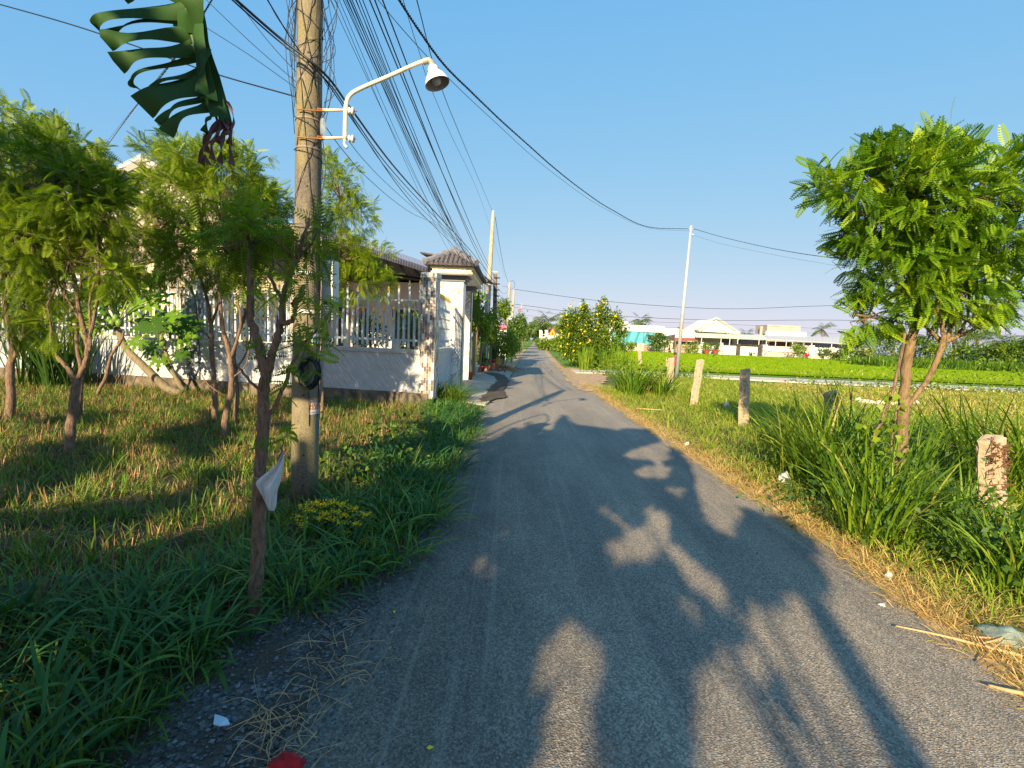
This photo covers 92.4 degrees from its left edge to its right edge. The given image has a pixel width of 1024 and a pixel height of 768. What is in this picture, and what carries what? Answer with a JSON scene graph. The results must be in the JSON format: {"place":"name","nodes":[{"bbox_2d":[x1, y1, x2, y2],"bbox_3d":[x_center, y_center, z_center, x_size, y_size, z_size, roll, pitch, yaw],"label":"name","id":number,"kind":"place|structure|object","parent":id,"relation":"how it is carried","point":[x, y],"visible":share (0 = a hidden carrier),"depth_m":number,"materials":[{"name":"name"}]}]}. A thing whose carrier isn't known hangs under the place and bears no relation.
{"place":"outdoors","nodes":[
{"label":"outdoors","id":0,"kind":"place"},
{"bbox_2d":[451,370,512,405],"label":"driveway","id":1,"kind":"structure","parent":0,"point":[486,380],"depth_m":15.44,"materials":[{"name":"concrete"}]},
{"bbox_2d":[422,247,487,387],"bbox_3d":[-1.697,-2.007,15.387,1.543,3.990,4.442,2,5,0],"label":"gate portal","id":2,"kind":"object","parent":1,"relation":"on","point":[457,289],"visible":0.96,"depth_m":13.74,"materials":[{"name":"paint"}]},
{"bbox_2d":[471,289,484,375],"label":"banana plant","id":3,"kind":"object","parent":1,"relation":"on","point":[477,315],"visible":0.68,"depth_m":18.35,"materials":[{"name":"green plant"}]},
{"bbox_2d":[472,289,489,364],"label":"roadside shrub","id":4,"kind":"object","parent":1,"relation":"on","point":[482,318],"visible":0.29,"depth_m":19.34,"materials":[{"name":"green plant"}]},
{"bbox_2d":[471,312,496,372],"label":"roadside shrub","id":5,"kind":"object","parent":1,"relation":"on","point":[485,333],"visible":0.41,"depth_m":19.82,"materials":[{"name":"green plant"}]},
{"bbox_2d":[484,303,503,364],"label":"roadside shrub","id":6,"kind":"object","parent":1,"relation":"on","point":[492,314],"visible":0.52,"depth_m":22.69,"materials":[{"name":"green plant"}]},
{"bbox_2d":[480,372,508,401],"bbox_3d":[-0.507,-0.036,15.857,0.996,0.001,9.614,2,5,-3],"label":"wet gutter","id":7,"kind":"object","parent":1,"relation":"on","point":[496,389],"visible":0.97,"depth_m":14.05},
{"bbox_2d":[483,362,528,372],"bbox_3d":[-0.822,-0.778,22.530,3.231,0.447,4.359,2,5,0],"label":"dead leaf pile","id":8,"kind":"object","parent":1,"relation":"on","point":[497,367],"visible":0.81,"depth_m":22.23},
{"bbox_2d":[0,326,1023,767],"bbox_3d":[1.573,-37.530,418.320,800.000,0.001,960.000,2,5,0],"label":"ground","id":9,"kind":"structure","parent":0,"point":[200,532],"depth_m":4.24,"materials":[{"name":"green plant"}]},
{"bbox_2d":[0,88,85,419],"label":"feathery tree","id":10,"kind":"object","parent":9,"relation":"on","point":[10,401],"visible":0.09,"depth_m":7.09,"materials":[{"name":"green plant"}]},
{"bbox_2d":[0,293,111,389],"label":"reed bed","id":11,"kind":"object","parent":9,"relation":"on","point":[39,369],"visible":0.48,"depth_m":10.53,"materials":[{"name":"green plant"}]},
{"bbox_2d":[0,108,155,456],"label":"feathery tree","id":12,"kind":"object","parent":9,"relation":"on","point":[52,213],"visible":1,"depth_m":5.21,"materials":[{"name":"green plant"}]},
{"bbox_2d":[53,160,143,418],"bbox_3d":[-6.362,-1.421,7.530,1.354,4.044,1.264,7,7,40],"label":"feathery tree","id":13,"kind":"object","parent":9,"relation":"on","point":[78,355],"visible":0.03,"depth_m":7.42,"materials":[{"name":"green plant"}]},
{"bbox_2d":[95,331,124,396],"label":"dead branch","id":14,"kind":"object","parent":9,"relation":"on","point":[102,383],"visible":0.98,"depth_m":9.59,"materials":[{"name":"wood"}]},
{"bbox_2d":[72,271,183,394],"bbox_3d":[-8.054,-1.166,10.418,2.087,2.911,1.202,2,5,0],"label":"papaya tree","id":15,"kind":"object","parent":9,"relation":"on","point":[115,322],"visible":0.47,"depth_m":10.44,"materials":[{"name":"green plant"}]},
{"bbox_2d":[89,0,234,165],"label":"banana plant","id":16,"kind":"object","parent":9,"relation":"on","point":[201,82],"visible":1,"depth_m":2.03,"materials":[{"name":"green plant"}]},
{"bbox_2d":[93,124,231,426],"bbox_3d":[-5.085,-1.571,7.296,1.845,4.460,1.691,-1,7,-35],"label":"feathery tree","id":17,"kind":"object","parent":9,"relation":"on","point":[147,216],"visible":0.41,"depth_m":7.09,"materials":[{"name":"green plant"}]},
{"bbox_2d":[32,153,292,343],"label":"house","id":18,"kind":"structure","parent":9,"relation":"on","point":[129,166],"depth_m":16.79,"materials":[{"name":"white paint"}]},
{"bbox_2d":[208,291,235,340],"bbox_3d":[-10.028,-2.274,16.855,1.147,1.766,0.091,2,5,0],"label":"window","id":19,"kind":"structure","parent":18,"relation":"in","point":[225,304],"depth_m":16.84,"materials":[{"name":"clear glass"}]},
{"bbox_2d":[249,292,287,342],"bbox_3d":[-8.356,-2.273,16.849,1.316,1.758,0.091,2,5,0],"label":"window","id":20,"kind":"structure","parent":18,"relation":"in","point":[267,340],"depth_m":16.83,"materials":[{"name":"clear glass"}]},
{"bbox_2d":[123,307,208,393],"bbox_3d":[-7.334,-0.702,10.474,1.623,1.890,0.873,2,5,0],"label":"papaya tree","id":21,"kind":"object","parent":9,"relation":"on","point":[179,321],"visible":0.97,"depth_m":10.46,"materials":[{"name":"green plant"}]},
{"bbox_2d":[141,127,290,439],"bbox_3d":[-3.891,-1.320,6.544,1.904,4.183,1.489,2,5,0],"label":"feathery tree","id":22,"kind":"object","parent":9,"relation":"on","point":[207,181],"visible":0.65,"depth_m":6.28,"materials":[{"name":"green plant"}]},
{"bbox_2d":[0,272,441,405],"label":"boundary wall","id":23,"kind":"structure","parent":9,"relation":"on","point":[378,374],"depth_m":10.68,"materials":[{"name":"paint"}]},
{"bbox_2d":[0,377,452,757],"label":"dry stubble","id":24,"kind":"object","parent":9,"relation":"on","point":[45,583],"visible":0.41,"depth_m":4.59,"materials":[{"name":"plant"}]},
{"bbox_2d":[0,386,494,767],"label":"broad grass","id":25,"kind":"structure","parent":9,"relation":"on","point":[135,599],"depth_m":2.43,"materials":[{"name":"plant"}]},
{"bbox_2d":[218,170,294,422],"bbox_3d":[-3.849,-1.335,7.760,1.408,3.951,1.340,2,5,0],"label":"feathery tree","id":26,"kind":"object","parent":9,"relation":"on","point":[287,208],"visible":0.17,"depth_m":7.62,"materials":[{"name":"green plant"}]},
{"bbox_2d":[176,175,346,617],"bbox_3d":[-1.312,0.115,2.547,0.997,2.283,0.601,4,5,14],"label":"feathery tree","id":27,"kind":"object","parent":9,"relation":"on","point":[244,258],"visible":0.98,"depth_m":2.44,"materials":[{"name":"green plant"}]},
{"bbox_2d":[253,450,284,510],"bbox_3d":[-1.240,0.482,2.474,0.220,0.316,0.093,5,6,26],"label":"plastic bag","id":28,"kind":"object","parent":27,"relation":"attached to","point":[267,483],"visible":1,"depth_m":2.44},
{"bbox_2d":[44,432,503,767],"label":"gravel","id":29,"kind":"structure","parent":9,"relation":"on","point":[166,762],"depth_m":2.04,"materials":[{"name":"gravel"}]},
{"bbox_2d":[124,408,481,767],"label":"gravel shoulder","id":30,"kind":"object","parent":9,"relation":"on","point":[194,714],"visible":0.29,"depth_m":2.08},
{"bbox_2d":[223,610,401,767],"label":"straw","id":31,"kind":"object","parent":30,"relation":"on","point":[277,718],"visible":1,"depth_m":1.89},
{"bbox_2d":[284,0,337,505],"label":"utility pole","id":32,"kind":"object","parent":9,"relation":"on","point":[309,14],"visible":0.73,"depth_m":3.97,"materials":[{"name":"concrete"}]},
{"bbox_2d":[0,4,294,96],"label":"overhead cable","id":33,"kind":"object","parent":32,"relation":"attached to","point":[141,47],"visible":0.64,"depth_m":4.46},
{"bbox_2d":[297,356,320,389],"bbox_3d":[-1.660,-0.090,4.035,0.180,0.285,0.114,2,5,0],"label":"cable coil","id":34,"kind":"object","parent":32,"relation":"hanging from","point":[316,379],"visible":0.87,"depth_m":4.01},
{"bbox_2d":[293,260,338,313],"bbox_3d":[-1.720,-0.835,4.192,0.359,0.472,0.373,2,5,0],"label":"meter box","id":35,"kind":"object","parent":32,"relation":"attached to","point":[329,291],"visible":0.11,"depth_m":4.23,"materials":[{"name":"grey metal"}]},
{"bbox_2d":[232,0,491,281],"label":"overhead cable","id":36,"kind":"object","parent":32,"relation":"attached to","point":[248,14],"visible":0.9,"depth_m":3.82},
{"bbox_2d":[235,0,493,280],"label":"overhead cable","id":37,"kind":"object","parent":32,"relation":"attached to","point":[293,48],"visible":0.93,"depth_m":3.85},
{"bbox_2d":[295,57,449,152],"bbox_3d":[-1.140,-2.306,4.030,1.231,0.848,0.254,2,5,-8],"label":"street lamp","id":38,"kind":"object","parent":32,"relation":"attached to","point":[437,79],"visible":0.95,"depth_m":3.98,"materials":[{"name":"metal"}]},
{"bbox_2d":[267,0,493,291],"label":"overhead cable","id":39,"kind":"object","parent":32,"relation":"attached to","point":[348,114],"visible":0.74,"depth_m":4.08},
{"bbox_2d":[290,491,382,549],"bbox_3d":[-1.279,0.965,3.632,0.728,0.409,0.638,2,5,0],"label":"flowering weed","id":40,"kind":"object","parent":9,"relation":"on","point":[319,515],"visible":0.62,"depth_m":3.52,"materials":[{"name":"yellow plant"}]},
{"bbox_2d":[319,142,401,420],"bbox_3d":[-2.568,-1.548,8.029,1.516,4.484,1.371,2,5,0],"label":"feathery tree","id":41,"kind":"object","parent":9,"relation":"on","point":[346,267],"visible":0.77,"depth_m":7.85,"materials":[{"name":"green plant"}]},
{"bbox_2d":[438,293,452,389],"bbox_3d":[-1.801,-0.967,12.170,0.260,2.490,3.200,2,5,0],"label":"side fence","id":42,"kind":"object","parent":9,"relation":"on","point":[444,360],"visible":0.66,"depth_m":12.44,"materials":[{"name":"paint"}]},
{"bbox_2d":[415,376,489,403],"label":"bank grass","id":43,"kind":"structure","parent":9,"relation":"on","point":[444,394],"depth_m":10.93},
{"bbox_2d":[482,210,496,364],"bbox_3d":[-1.187,-5.175,26.639,0.716,8.252,0.361,2,5,0],"label":"utility pole","id":44,"kind":"object","parent":9,"relation":"on","point":[490,258],"visible":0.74,"depth_m":26.41,"materials":[{"name":"concrete"}]},
{"bbox_2d":[492,274,499,358],"bbox_3d":[-0.865,-3.220,25.000,0.350,4.690,0.233,2,5,0],"label":"utility pole","id":45,"kind":"object","parent":9,"relation":"on","point":[495,295],"visible":0.59,"depth_m":24.79,"materials":[{"name":"grey wood"}]},
{"bbox_2d":[369,0,493,275],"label":"overhead cable","id":46,"kind":"object","parent":45,"relation":"attached to","point":[413,104],"visible":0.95,"depth_m":5.92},
{"bbox_2d":[374,0,492,279],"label":"overhead cable","id":47,"kind":"object","parent":45,"relation":"attached to","point":[417,110],"visible":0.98,"depth_m":6.06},
{"bbox_2d":[382,0,495,276],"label":"overhead cable","id":48,"kind":"object","parent":45,"relation":"attached to","point":[425,113],"visible":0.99,"depth_m":6.26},
{"bbox_2d":[497,298,513,325],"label":"roadside shrub","id":49,"kind":"object","parent":9,"relation":"on","point":[505,312],"visible":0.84,"depth_m":35.38,"materials":[{"name":"green plant"}]},
{"bbox_2d":[506,315,524,342],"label":"roadside shrub","id":50,"kind":"object","parent":9,"relation":"on","point":[519,330],"visible":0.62,"depth_m":49.39,"materials":[{"name":"green plant"}]},
{"bbox_2d":[504,349,526,371],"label":"dirt verge","id":51,"kind":"structure","parent":9,"relation":"on","point":[514,363],"depth_m":32.99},
{"bbox_2d":[484,324,519,364],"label":"roadside shrub","id":52,"kind":"object","parent":51,"relation":"on","point":[505,348],"visible":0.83,"depth_m":25.18,"materials":[{"name":"green plant"}]},
{"bbox_2d":[529,310,561,335],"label":"palm tree","id":53,"kind":"object","parent":9,"relation":"on","point":[546,323],"visible":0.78,"depth_m":93.85,"materials":[{"name":"green plant"}]},
{"bbox_2d":[558,367,608,391],"bbox_3d":[3.052,-0.316,20.623,2.437,0.001,12.824,3,5,6],"label":"sandy shoulder","id":54,"kind":"object","parent":9,"relation":"on","point":[577,379],"visible":0.76,"depth_m":19.36},
{"bbox_2d":[571,340,631,370],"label":"tall grass clump","id":55,"kind":"object","parent":54,"relation":"on","point":[582,358],"visible":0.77,"depth_m":25.38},
{"bbox_2d":[553,295,634,366],"bbox_3d":[4.715,-2.916,28.237,4.951,4.319,3.169,2,5,0],"label":"flowering bush","id":56,"kind":"object","parent":9,"relation":"on","point":[582,331],"visible":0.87,"depth_m":28.01,"materials":[{"name":"green plant"}]},
{"bbox_2d":[613,332,654,350],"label":"netting screen","id":57,"kind":"object","parent":9,"relation":"on","point":[638,337],"visible":0.47,"depth_m":94.48,"materials":[{"name":"teal fabric"}]},
{"bbox_2d":[607,359,686,396],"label":"tall grass clump","id":58,"kind":"object","parent":9,"relation":"on","point":[632,382],"visible":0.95,"depth_m":13.92,"materials":[{"name":"plant"}]},
{"bbox_2d":[283,401,1023,603],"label":"undergrowth","id":59,"kind":"object","parent":9,"relation":"on","point":[974,570],"visible":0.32,"depth_m":4.23,"materials":[{"name":"green plant"}]},
{"bbox_2d":[646,333,673,349],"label":"tree","id":60,"kind":"object","parent":9,"relation":"on","point":[655,342],"visible":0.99,"depth_m":87.03,"materials":[{"name":"green plant"}]},
{"bbox_2d":[626,342,694,352],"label":"plank fence","id":61,"kind":"object","parent":9,"relation":"on","point":[641,346],"visible":0.48,"depth_m":91.62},
{"bbox_2d":[674,225,694,378],"bbox_3d":[7.025,-3.240,20.003,0.402,6.317,0.170,2,5,0],"label":"utility pole","id":62,"kind":"object","parent":9,"relation":"on","point":[690,229],"visible":0.9,"depth_m":19.96,"materials":[{"name":"concrete"}]},
{"bbox_2d":[398,0,687,228],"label":"overhead cable","id":63,"kind":"object","parent":62,"relation":"attached to","point":[432,49],"visible":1,"depth_m":6.26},
{"bbox_2d":[690,359,703,407],"bbox_3d":[4.491,0.036,11.949,0.225,1.290,0.182,-1,6,-29],"label":"concrete post","id":64,"kind":"object","parent":9,"relation":"on","point":[696,381],"visible":0.79,"depth_m":11.89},
{"bbox_2d":[684,317,765,351],"bbox_3d":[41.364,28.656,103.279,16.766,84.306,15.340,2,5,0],"label":"gabled house","id":65,"kind":"structure","parent":9,"relation":"on","point":[727,335],"depth_m":95.90,"materials":[{"name":"white paint"}]},
{"bbox_2d":[696,342,761,355],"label":"house fence","id":66,"kind":"object","parent":9,"relation":"on","point":[738,349],"visible":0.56,"depth_m":91.62,"materials":[{"name":"white paint"}]},
{"bbox_2d":[738,368,750,425],"bbox_3d":[4.433,0.306,9.373,0.185,1.224,0.169,0,6,-27],"label":"concrete post","id":67,"kind":"object","parent":9,"relation":"on","point":[744,387],"visible":0.81,"depth_m":9.31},
{"bbox_2d":[551,346,1023,396],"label":"lane edge weeds","id":68,"kind":"object","parent":9,"relation":"on","point":[979,388],"visible":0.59,"depth_m":22.23,"materials":[{"name":"green plant"}]},
{"bbox_2d":[570,369,1023,392],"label":"concrete lane","id":69,"kind":"structure","parent":9,"relation":"on","point":[768,379],"depth_m":23.32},
{"bbox_2d":[761,344,849,359],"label":"house fence","id":70,"kind":"object","parent":9,"relation":"on","point":[768,351],"visible":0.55,"depth_m":91.61,"materials":[{"name":"white paint"}]},
{"bbox_2d":[591,374,1023,642],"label":"short green grass","id":71,"kind":"structure","parent":9,"relation":"on","point":[706,399],"depth_m":8.09,"materials":[{"name":"plant"}]},
{"bbox_2d":[593,391,1023,689],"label":"sandy edge","id":72,"kind":"object","parent":9,"relation":"on","point":[948,633],"visible":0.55,"depth_m":3.12,"materials":[{"name":"sand"}]},
{"bbox_2d":[579,382,1023,710],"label":"dry verge grass","id":73,"kind":"structure","parent":72,"relation":"on","point":[915,601],"depth_m":3.35,"materials":[{"name":"plant"}]},
{"bbox_2d":[896,625,1023,657],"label":"dry stalk","id":74,"kind":"object","parent":73,"relation":"on","point":[968,642],"visible":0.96,"depth_m":2.55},
{"bbox_2d":[974,624,1023,649],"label":"plastic bag","id":75,"kind":"object","parent":73,"relation":"on","point":[1004,630],"visible":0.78,"depth_m":2.59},
{"bbox_2d":[720,384,964,496],"bbox_3d":[3.460,0.552,5.568,2.164,1.147,2.230,5,6,27],"label":"tall grass clump","id":76,"kind":"object","parent":9,"relation":"on","point":[781,444],"visible":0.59,"depth_m":5.41,"materials":[{"name":"plant"}]},
{"bbox_2d":[756,362,959,468],"bbox_3d":[4.319,0.409,6.267,2.200,1.372,2.277,2,5,0],"label":"tall grass clump","id":77,"kind":"object","parent":9,"relation":"on","point":[825,413],"visible":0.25,"depth_m":6.33,"materials":[{"name":"plant"}]},
{"bbox_2d":[784,425,988,538],"bbox_3d":[3.108,0.784,4.365,1.676,0.879,1.755,7,7,43],"label":"tall grass clump","id":78,"kind":"object","parent":9,"relation":"on","point":[881,474],"visible":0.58,"depth_m":4.26,"materials":[{"name":"plant"}]},
{"bbox_2d":[805,462,968,555],"bbox_3d":[2.907,0.979,3.962,1.057,0.550,1.312,2,5,0],"label":"tall grass clump","id":79,"kind":"object","parent":9,"relation":"on","point":[867,522],"visible":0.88,"depth_m":3.87,"materials":[{"name":"plant"}]},
{"bbox_2d":[806,383,989,488],"bbox_3d":[4.628,0.565,5.760,2.199,1.183,2.675,2,5,0],"label":"tall grass clump","id":80,"kind":"object","parent":9,"relation":"on","point":[931,455],"visible":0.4,"depth_m":5.47,"materials":[{"name":"plant"}]},
{"bbox_2d":[789,95,1023,492],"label":"roadside tree","id":81,"kind":"object","parent":9,"relation":"on","point":[923,238],"visible":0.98,"depth_m":4.38,"materials":[{"name":"green plant"}]},
{"bbox_2d":[895,334,929,359],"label":"tree","id":82,"kind":"object","parent":9,"relation":"on","point":[921,338],"visible":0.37,"depth_m":64.90,"materials":[{"name":"green plant"}]},
{"bbox_2d":[846,354,1023,372],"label":"field edge grass","id":83,"kind":"structure","parent":9,"relation":"on","point":[920,363],"depth_m":52.59,"materials":[{"name":"plant"}]},
{"bbox_2d":[917,340,955,359],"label":"tree","id":84,"kind":"object","parent":9,"relation":"on","point":[932,348],"visible":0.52,"depth_m":63.36,"materials":[{"name":"green plant"}]},
{"bbox_2d":[852,383,1023,505],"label":"tall grass clump","id":85,"kind":"object","parent":9,"relation":"on","point":[1017,458],"visible":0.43,"depth_m":5.28,"materials":[{"name":"plant"}]},
{"bbox_2d":[862,448,1022,534],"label":"tall grass clump","id":86,"kind":"object","parent":9,"relation":"on","point":[950,496],"visible":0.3,"depth_m":4.24,"materials":[{"name":"plant"}]},
{"bbox_2d":[942,341,979,361],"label":"tree","id":87,"kind":"object","parent":9,"relation":"on","point":[958,349],"visible":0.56,"depth_m":61.55,"materials":[{"name":"green plant"}]},
{"bbox_2d":[911,466,1023,596],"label":"tall grass clump","id":88,"kind":"object","parent":9,"relation":"on","point":[1013,564],"visible":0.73,"depth_m":3.34,"materials":[{"name":"plant"}]},
{"bbox_2d":[952,330,1005,349],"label":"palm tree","id":89,"kind":"object","parent":9,"relation":"on","point":[967,337],"visible":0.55,"depth_m":60.80,"materials":[{"name":"green plant"}]},
{"bbox_2d":[962,342,1003,362],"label":"tree","id":90,"kind":"object","parent":9,"relation":"on","point":[973,354],"visible":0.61,"depth_m":57.69,"materials":[{"name":"green plant"}]},
{"bbox_2d":[976,434,1016,518],"bbox_3d":[4.511,0.922,4.604,0.329,0.908,0.232,2,5,0],"label":"concrete post","id":91,"kind":"object","parent":9,"relation":"on","point":[993,450],"visible":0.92,"depth_m":4.53,"materials":[{"name":"concrete"}]},
{"bbox_2d":[972,334,1022,352],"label":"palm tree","id":92,"kind":"object","parent":9,"relation":"on","point":[999,342],"visible":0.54,"depth_m":57.65,"materials":[{"name":"green plant"}]},
{"bbox_2d":[981,337,1023,361],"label":"tree","id":93,"kind":"object","parent":9,"relation":"on","point":[1004,350],"visible":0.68,"depth_m":55.53,"materials":[{"name":"green plant"}]},
{"bbox_2d":[1001,334,1023,363],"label":"tree","id":94,"kind":"object","parent":9,"relation":"on","point":[1020,345],"visible":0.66,"depth_m":54.86,"materials":[{"name":"green plant"}]},
{"bbox_2d":[0,0,1023,359],"label":"sky","id":95,"kind":"structure","parent":0,"point":[699,114],"materials":[{"name":"blue"}]},
{"bbox_2d":[279,342,1023,767],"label":"road","id":96,"kind":"structure","parent":0,"point":[623,590],"depth_m":2.47,"materials":[{"name":"asphalt"}]},
{"bbox_2d":[265,750,305,767],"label":"red cap","id":97,"kind":"object","parent":96,"relation":"on","point":[285,759],"visible":1,"depth_m":1.65,"materials":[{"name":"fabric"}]},
{"bbox_2d":[605,321,697,351],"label":"long building","id":98,"kind":"structure","parent":0,"point":[688,333],"depth_m":97.44,"materials":[{"name":"white paint"}]},
{"bbox_2d":[755,325,846,351],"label":"flat roofed house","id":99,"kind":"structure","parent":0,"point":[783,335],"depth_m":98.30,"materials":[{"name":"white paint"}]},
{"bbox_2d":[588,350,1023,384],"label":"rice field","id":100,"kind":"structure","parent":0,"point":[803,368],"depth_m":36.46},
{"bbox_2d":[681,381,1023,449],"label":"meadow grass","id":101,"kind":"structure","parent":0,"point":[996,394],"depth_m":15.70,"materials":[{"name":"plant"}]},
{"bbox_2d":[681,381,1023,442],"bbox_3d":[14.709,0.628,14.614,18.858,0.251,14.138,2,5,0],"label":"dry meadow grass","id":102,"kind":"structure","parent":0,"point":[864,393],"depth_m":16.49,"materials":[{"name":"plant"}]},
{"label":"yard paving","id":103,"kind":"structure","parent":0,"visible":0},
{"bbox_2d":[224,275,277,339],"bbox_3d":[-7.042,-1.821,13.266,1.466,3.568,1.781,2,5,0],"label":"shrub","id":104,"kind":"object","parent":103,"relation":"on","point":[244,302],"visible":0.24,"depth_m":13.21,"materials":[{"name":"green plant"}]},
{"bbox_2d":[222,230,474,294],"bbox_3d":[-5.596,-2.556,17.845,7.687,4.300,12.067,2,5,0],"label":"roof","id":105,"kind":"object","parent":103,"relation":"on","point":[410,271],"visible":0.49,"depth_m":15.66,"materials":[{"name":"tile"}]},
{"bbox_2d":[348,310,391,347],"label":"shrub","id":106,"kind":"object","parent":103,"relation":"on","point":[375,335],"visible":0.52,"depth_m":12.42,"materials":[{"name":"green plant"}]},
{"bbox_2d":[328,281,421,349],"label":"house wing","id":107,"kind":"structure","parent":103,"relation":"on","point":[404,288],"depth_m":19.31,"materials":[{"name":"paint"}]},
{"bbox_2d":[334,305,369,346],"bbox_3d":[-6.328,-1.855,19.401,1.400,2.455,0.110,2,5,0],"label":"door","id":108,"kind":"structure","parent":107,"relation":"in","point":[360,307],"depth_m":19.35,"materials":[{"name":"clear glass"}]},
{"bbox_2d":[390,307,418,349],"bbox_3d":[-4.230,-1.767,19.401,1.200,2.455,0.110,2,5,0],"label":"door","id":109,"kind":"structure","parent":107,"relation":"in","point":[401,309],"depth_m":19.33,"materials":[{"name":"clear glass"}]},
{"bbox_2d":[395,306,420,349],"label":"shrub","id":110,"kind":"object","parent":103,"relation":"on","point":[411,346],"visible":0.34,"depth_m":11.97,"materials":[{"name":"green plant"}]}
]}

